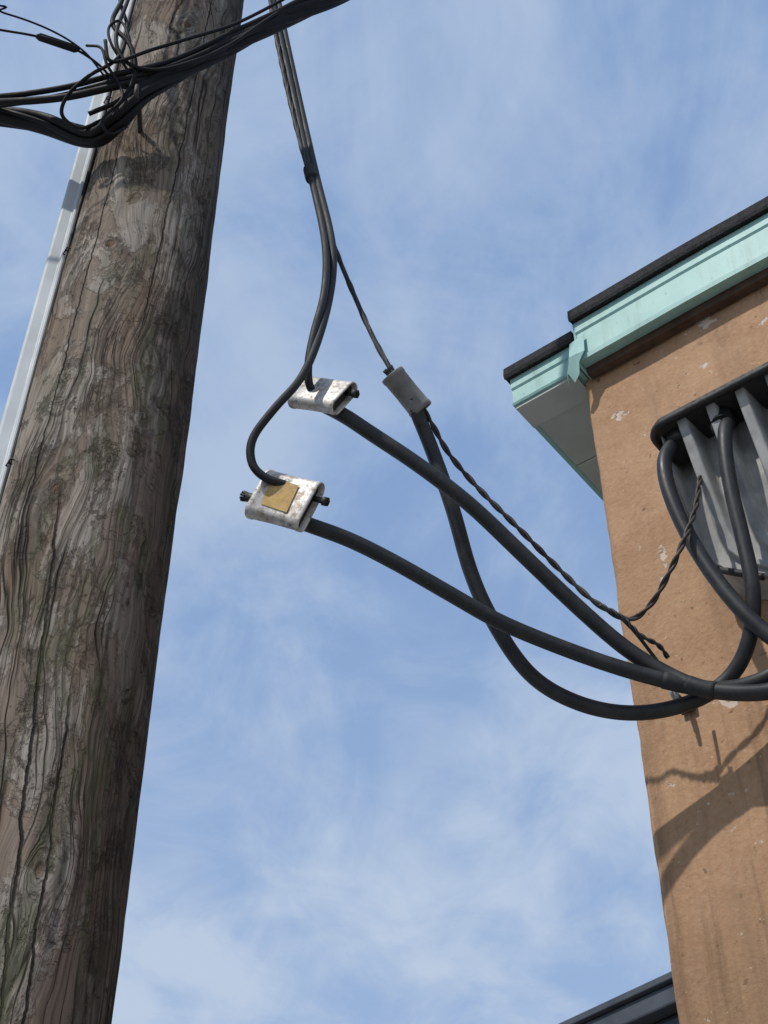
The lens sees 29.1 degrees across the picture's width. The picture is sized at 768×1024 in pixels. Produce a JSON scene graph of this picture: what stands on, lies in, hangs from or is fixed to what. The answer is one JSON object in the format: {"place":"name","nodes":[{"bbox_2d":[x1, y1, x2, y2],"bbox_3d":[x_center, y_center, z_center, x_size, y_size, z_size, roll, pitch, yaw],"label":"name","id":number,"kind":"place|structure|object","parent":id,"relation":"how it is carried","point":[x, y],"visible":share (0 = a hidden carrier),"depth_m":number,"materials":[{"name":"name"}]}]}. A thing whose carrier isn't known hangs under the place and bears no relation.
{"place":"outdoors","nodes":[
{"label":"outdoors","id":0,"kind":"place"},
{"bbox_2d":[0,0,767,1023],"label":"sky","id":1,"kind":"structure","parent":0,"point":[355,807],"materials":[{"name":"blue"}]},
{"label":"ground","id":2,"kind":"structure","parent":0,"visible":0},
{"bbox_2d":[0,0,243,1023],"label":"utility pole","id":3,"kind":"object","parent":2,"relation":"on","point":[95,424],"visible":0.91,"depth_m":2.64,"materials":[{"name":"brown wood"}]},
{"bbox_2d":[0,0,349,147],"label":"communication cable span","id":4,"kind":"object","parent":3,"relation":"attached to","point":[143,85],"visible":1,"depth_m":3.47,"materials":[{"name":"rubber"}]},
{"bbox_2d":[246,0,390,485],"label":"overhead service drop","id":5,"kind":"object","parent":3,"relation":"attached to","point":[331,256],"visible":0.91,"depth_m":3.31,"materials":[{"name":"rubber"}]},
{"bbox_2d":[655,1013,677,1023],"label":"roof edge","id":6,"kind":"object","parent":2,"relation":"on","point":[668,1019],"depth_m":7.79,"materials":[{"name":"metal"}]},
{"bbox_2d":[559,972,676,1023],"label":"roof trim","id":7,"kind":"structure","parent":6,"relation":"on","point":[634,994],"depth_m":7.92,"materials":[{"name":"black metal"}]},
{"bbox_2d":[585,983,677,1023],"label":"gutter","id":8,"kind":"object","parent":6,"relation":"on","point":[655,1006],"depth_m":7.80,"materials":[{"name":"black metal"}]},
{"bbox_2d":[662,1017,679,1023],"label":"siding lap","id":9,"kind":"object","parent":6,"relation":"attached to","point":[674,1020],"depth_m":7.71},
{"bbox_2d":[586,283,767,1023],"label":"front and side wall","id":10,"kind":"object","parent":2,"relation":"on","point":[705,767],"visible":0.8,"depth_m":2.94,"materials":[{"name":"beige paint"}]},
{"bbox_2d":[503,331,573,384],"bbox_3d":[0.509,-0.314,3.975,0.212,0.047,0.360,-28,-51,26],"label":"side roof return","id":11,"kind":"object","parent":10,"relation":"on","point":[538,356],"visible":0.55,"depth_m":3.87,"materials":[{"name":"black metal"}]},
{"bbox_2d":[516,377,587,427],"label":"soffit front","id":12,"kind":"structure","parent":10,"relation":"attached to","point":[549,403],"depth_m":3.82,"materials":[{"name":"grey paint"}]},
{"bbox_2d":[510,347,587,407],"bbox_3d":[0.442,-0.330,3.857,0.202,0.100,0.093,-28,-51,26],"label":"side fascia return","id":13,"kind":"object","parent":12,"relation":"on","point":[550,372],"visible":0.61,"depth_m":3.84,"materials":[{"name":"green paint"}]},
{"bbox_2d":[539,399,596,464],"bbox_3d":[0.528,-0.217,3.903,0.170,0.010,0.187,-28,-51,26],"label":"soffit board","id":14,"kind":"object","parent":10,"relation":"attached to","point":[569,432],"visible":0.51,"depth_m":3.90,"materials":[{"name":"grey paint"}]},
{"bbox_2d":[535,426,602,499],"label":"side fascia","id":15,"kind":"structure","parent":10,"relation":"attached to","point":[568,460],"depth_m":3.98,"materials":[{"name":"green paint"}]},
{"bbox_2d":[577,455,602,493],"bbox_3d":[0.644,-0.111,4.010,0.170,0.010,0.187,-28,-51,26],"label":"soffit board","id":16,"kind":"object","parent":10,"relation":"attached to","point":[589,468],"visible":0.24,"depth_m":4.00,"materials":[{"name":"grey paint"}]},
{"bbox_2d":[587,268,767,378],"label":"eave timber","id":17,"kind":"object","parent":10,"relation":"attached to","point":[719,301],"visible":0.4,"depth_m":3.63,"materials":[{"name":"brown wood"}]},
{"bbox_2d":[574,213,767,367],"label":"front fascia","id":18,"kind":"structure","parent":17,"relation":"attached to","point":[695,280],"depth_m":3.66,"materials":[{"name":"green paint"}]},
{"bbox_2d":[567,356,568,384],"bbox_3d":[0.469,-0.364,3.753,0.017,0.120,0.027,0,-45,0],"label":"bent end flap","id":19,"kind":"object","parent":18,"relation":"attached to","point":[567,371],"visible":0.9,"depth_m":3.74,"materials":[{"name":"green paint"}]},
{"bbox_2d":[568,334,584,382],"bbox_3d":[0.483,-0.392,3.735,0.055,0.154,0.024,-35,-54,30],"label":"bent end flap","id":20,"kind":"object","parent":18,"relation":"attached to","point":[576,349],"visible":1,"depth_m":3.73,"materials":[{"name":"green paint"}]},
{"bbox_2d":[572,325,590,379],"bbox_3d":[0.510,-0.412,3.805,0.006,0.162,0.060,-28,-51,26],"label":"fascia end cap","id":21,"kind":"object","parent":18,"relation":"attached to","point":[582,367],"visible":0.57,"depth_m":3.75,"materials":[{"name":"green paint"}]},
{"bbox_2d":[669,691,695,714],"bbox_3d":[0.591,0.368,2.929,0.032,0.036,0.080,-20,-48,19],"label":"wall cable anchor","id":22,"kind":"object","parent":10,"relation":"attached to","point":[676,695],"depth_m":2.92,"materials":[{"name":"metal"}]},
{"bbox_2d":[650,362,767,599],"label":"service entrance head","id":23,"kind":"object","parent":10,"relation":"attached to","point":[691,427],"visible":0.72,"depth_m":3.06},
{"bbox_2d":[304,398,767,720],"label":"building service cables","id":24,"kind":"object","parent":23,"relation":"attached to","point":[728,684],"visible":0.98,"depth_m":2.87,"materials":[{"name":"rubber"}]},
{"bbox_2d":[239,469,329,531],"bbox_3d":[-0.193,-0.022,2.864,0.183,0.154,0.052,-8,-45,8],"label":"cable connector","id":25,"kind":"object","parent":24,"relation":"attached to","point":[293,502],"visible":0.98,"depth_m":2.85,"materials":[{"name":"metal"}]},
{"bbox_2d":[287,376,359,414],"bbox_3d":[-0.125,-0.240,3.032,0.156,0.138,0.043,-14,-46,13],"label":"cable connector","id":26,"kind":"object","parent":24,"relation":"attached to","point":[331,396],"visible":0.76,"depth_m":3.01,"materials":[{"name":"metal"}]},
{"bbox_2d":[382,365,430,416],"bbox_3d":[0.046,-0.252,3.109,0.116,0.099,0.053,29,-52,-26],"label":"cable connector","id":27,"kind":"object","parent":24,"relation":"attached to","point":[401,385],"visible":0.96,"depth_m":3.09,"materials":[{"name":"grey plastic"}]},
{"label":"flat roof","id":28,"kind":"object","parent":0,"visible":0},
{"bbox_2d":[567,196,767,324],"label":"roof edge","id":29,"kind":"object","parent":28,"relation":"attached to","point":[694,245],"visible":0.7,"depth_m":3.71,"materials":[{"name":"black metal"}]}
]}

